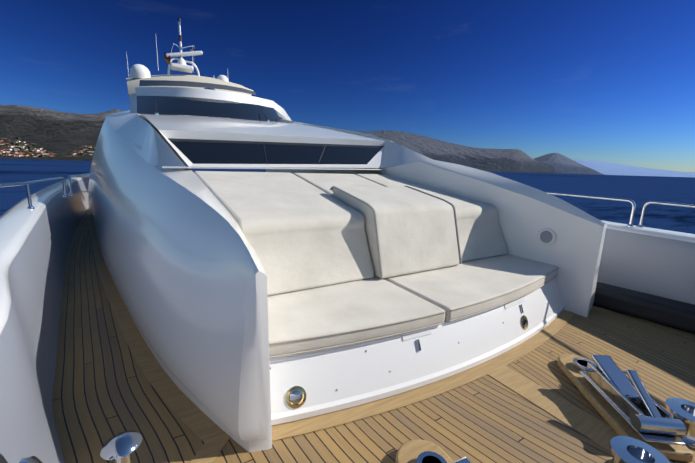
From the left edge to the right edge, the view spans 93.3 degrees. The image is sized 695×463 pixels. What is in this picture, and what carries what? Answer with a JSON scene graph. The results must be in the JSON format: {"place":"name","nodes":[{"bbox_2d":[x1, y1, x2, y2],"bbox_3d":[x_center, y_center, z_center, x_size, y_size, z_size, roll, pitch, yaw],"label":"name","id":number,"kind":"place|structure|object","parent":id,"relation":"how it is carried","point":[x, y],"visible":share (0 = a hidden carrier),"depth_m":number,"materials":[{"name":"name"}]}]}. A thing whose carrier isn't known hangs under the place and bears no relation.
{"place":"outdoors","nodes":[
{"label":"outdoors","id":0,"kind":"place"},
{"bbox_2d":[0,105,185,162],"bbox_3d":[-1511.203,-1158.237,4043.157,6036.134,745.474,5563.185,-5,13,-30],"label":"mountain terrain","id":1,"kind":"structure","parent":0,"point":[54,131],"depth_m":2211.75,"materials":[{"name":"grey stone"}]},
{"bbox_2d":[0,136,95,156],"bbox_3d":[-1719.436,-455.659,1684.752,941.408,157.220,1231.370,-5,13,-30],"label":"town buildings","id":2,"kind":"structure","parent":1,"relation":"on","point":[21,149],"depth_m":1484.51,"materials":[{"name":"white"}]},
{"bbox_2d":[294,173,383,272],"bbox_3d":[0.190,-0.247,4.174,1.050,0.907,2.165,-5,13,-30],"label":"sunpad","id":3,"kind":"object","parent":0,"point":[325,182],"visible":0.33,"depth_m":4.50,"materials":[{"name":"fabric"}]},
{"bbox_2d":[0,159,694,233],"bbox_3d":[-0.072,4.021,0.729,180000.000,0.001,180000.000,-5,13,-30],"label":"sea","id":4,"kind":"structure","parent":0,"point":[640,191],"depth_m":81.15,"materials":[{"name":"liquid"}]},
{"bbox_2d":[0,0,694,171],"label":"sky","id":5,"kind":"structure","parent":0,"point":[613,81],"materials":[{"name":"blue"}]},
{"bbox_2d":[52,208,694,462],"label":"teak deck","id":6,"kind":"structure","parent":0,"point":[534,406],"depth_m":2.09,"materials":[{"name":"brown wood"}]},
{"bbox_2d":[0,175,89,462],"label":"bulwark","id":7,"kind":"object","parent":6,"relation":"on","point":[35,243],"visible":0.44,"depth_m":2.09,"materials":[{"name":"white paint"}]},
{"bbox_2d":[0,142,555,462],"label":"wing fittings","id":8,"kind":"object","parent":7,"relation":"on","point":[546,236],"visible":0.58,"depth_m":3.69,"materials":[{"name":"white plastic"}]},
{"bbox_2d":[88,110,271,451],"bbox_3d":[-3.458,-1.125,5.405,1.277,2.913,10.140,-7,14,-39],"label":"superstructure side","id":9,"kind":"object","parent":6,"relation":"on","point":[184,266],"visible":1,"depth_m":2.25,"materials":[{"name":"white paint"}]},
{"bbox_2d":[141,114,401,169],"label":"yacht cabin roof","id":10,"kind":"structure","parent":9,"relation":"on","point":[210,142],"depth_m":5.11,"materials":[{"name":"white"}]},
{"bbox_2d":[126,18,291,136],"bbox_3d":[-4.165,-4.965,10.533,5.208,4.317,6.475,-5,13,-30],"label":"yacht flybridge","id":11,"kind":"object","parent":10,"relation":"on","point":[220,96],"visible":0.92,"depth_m":8.87,"materials":[{"name":"white plastic"}]},
{"bbox_2d":[86,215,611,462],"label":"teak margin boards","id":12,"kind":"object","parent":6,"relation":"on","point":[204,428],"visible":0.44,"depth_m":2.24,"materials":[{"name":"brown wood"}]},
{"bbox_2d":[19,282,694,462],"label":"deck hardware","id":13,"kind":"object","parent":6,"relation":"on","point":[644,425],"visible":0.98,"depth_m":1.92,"materials":[{"name":"silver metal"}]},
{"bbox_2d":[269,278,564,425],"bbox_3d":[0.740,0.740,3.138,3.412,0.360,1.385,-5,13,-30],"label":"seat base","id":14,"kind":"object","parent":6,"relation":"on","point":[356,374],"visible":0.54,"depth_m":2.24,"materials":[{"name":"white plastic"}]},
{"bbox_2d":[268,275,444,356],"bbox_3d":[-0.071,0.599,2.491,1.326,0.111,0.921,-5,13,-30],"label":"seat cushion","id":15,"kind":"object","parent":14,"relation":"on","point":[343,307],"visible":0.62,"depth_m":2.33,"materials":[{"name":"fabric"}]},
{"bbox_2d":[194,171,373,295],"bbox_3d":[-0.826,-0.161,3.578,1.287,0.910,2.170,-5,13,-30],"label":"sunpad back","id":16,"kind":"object","parent":15,"relation":"on","point":[300,233],"visible":0.83,"depth_m":2.94,"materials":[{"name":"fabric"}]},
{"bbox_2d":[270,297,527,407],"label":"metal fittings","id":17,"kind":"object","parent":14,"relation":"attached to","point":[295,396],"visible":1,"depth_m":2.30,"materials":[{"name":"silver metal"}]},
{"bbox_2d":[383,254,557,320],"bbox_3d":[1.384,0.475,3.338,2.002,0.111,0.925,-5,13,-30],"label":"seat cushion","id":18,"kind":"object","parent":14,"relation":"on","point":[450,288],"visible":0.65,"depth_m":3.06,"materials":[{"name":"fabric"}]},
{"bbox_2d":[332,187,459,278],"bbox_3d":[0.516,-0.071,3.640,1.040,0.785,1.029,-5,13,-30],"label":"backrest block","id":19,"kind":"object","parent":18,"relation":"on","point":[416,231],"depth_m":3.29,"materials":[{"name":"fabric"}]},
{"bbox_2d":[330,186,382,277],"bbox_3d":[0.062,-0.047,3.372,0.019,0.781,1.051,-5,13,-30],"label":"cushion side","id":20,"kind":"object","parent":19,"relation":"attached to","point":[376,230],"visible":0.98,"depth_m":3.02,"materials":[{"name":"grey fabric"}]},
{"bbox_2d":[404,186,461,263],"bbox_3d":[0.971,-0.124,3.902,0.019,0.781,1.051,-5,13,-30],"label":"piping","id":21,"kind":"object","parent":19,"relation":"attached to","point":[457,234],"visible":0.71,"depth_m":3.55,"materials":[{"name":"grey fabric"}]},
{"bbox_2d":[269,267,558,357],"bbox_3d":[0.987,0.589,2.697,3.315,0.095,0.214,-5,13,-31],"label":"cushion piping","id":22,"kind":"object","parent":18,"relation":"on","point":[400,322],"visible":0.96,"depth_m":2.23,"materials":[{"name":"beige fabric"}]},
{"bbox_2d":[356,174,507,261],"bbox_3d":[1.067,-0.322,4.683,0.960,0.910,2.170,-5,13,-30],"label":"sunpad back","id":23,"kind":"object","parent":18,"relation":"on","point":[480,233],"visible":0.67,"depth_m":4.01,"materials":[{"name":"fabric"}]},
{"bbox_2d":[266,118,606,316],"bbox_3d":[0.133,-1.504,7.416,1.084,3.088,9.950,-5,13,-30],"label":"superstructure side","id":24,"kind":"object","parent":6,"relation":"on","point":[527,214],"visible":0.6,"depth_m":3.91,"materials":[{"name":"white"}]},
{"bbox_2d":[597,220,694,304],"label":"bulwark","id":25,"kind":"object","parent":6,"relation":"on","point":[656,262],"depth_m":3.69,"materials":[{"name":"white paint"}]},
{"bbox_2d":[0,172,694,226],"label":"guard rails","id":26,"kind":"object","parent":25,"relation":"on","point":[30,206],"visible":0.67,"depth_m":3.93,"materials":[{"name":"silver metal"}]},
{"bbox_2d":[349,130,557,173],"bbox_3d":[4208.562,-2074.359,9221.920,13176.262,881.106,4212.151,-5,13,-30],"label":"mountain terrain","id":27,"kind":"structure","parent":0,"point":[502,160],"depth_m":7554.65,"materials":[{"name":"grey stone"}]},
{"bbox_2d":[534,153,604,174],"bbox_3d":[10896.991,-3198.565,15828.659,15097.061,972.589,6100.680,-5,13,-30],"label":"mountain terrain","id":28,"kind":"structure","parent":0,"point":[561,164],"depth_m":13286.40,"materials":[{"name":"grey stone"}]},
{"bbox_2d":[572,159,694,176],"bbox_3d":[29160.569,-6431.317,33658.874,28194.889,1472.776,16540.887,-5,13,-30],"label":"cloud","id":29,"kind":"structure","parent":0,"point":[606,168],"depth_m":29222.07,"materials":[{"name":"blue"}]}
]}

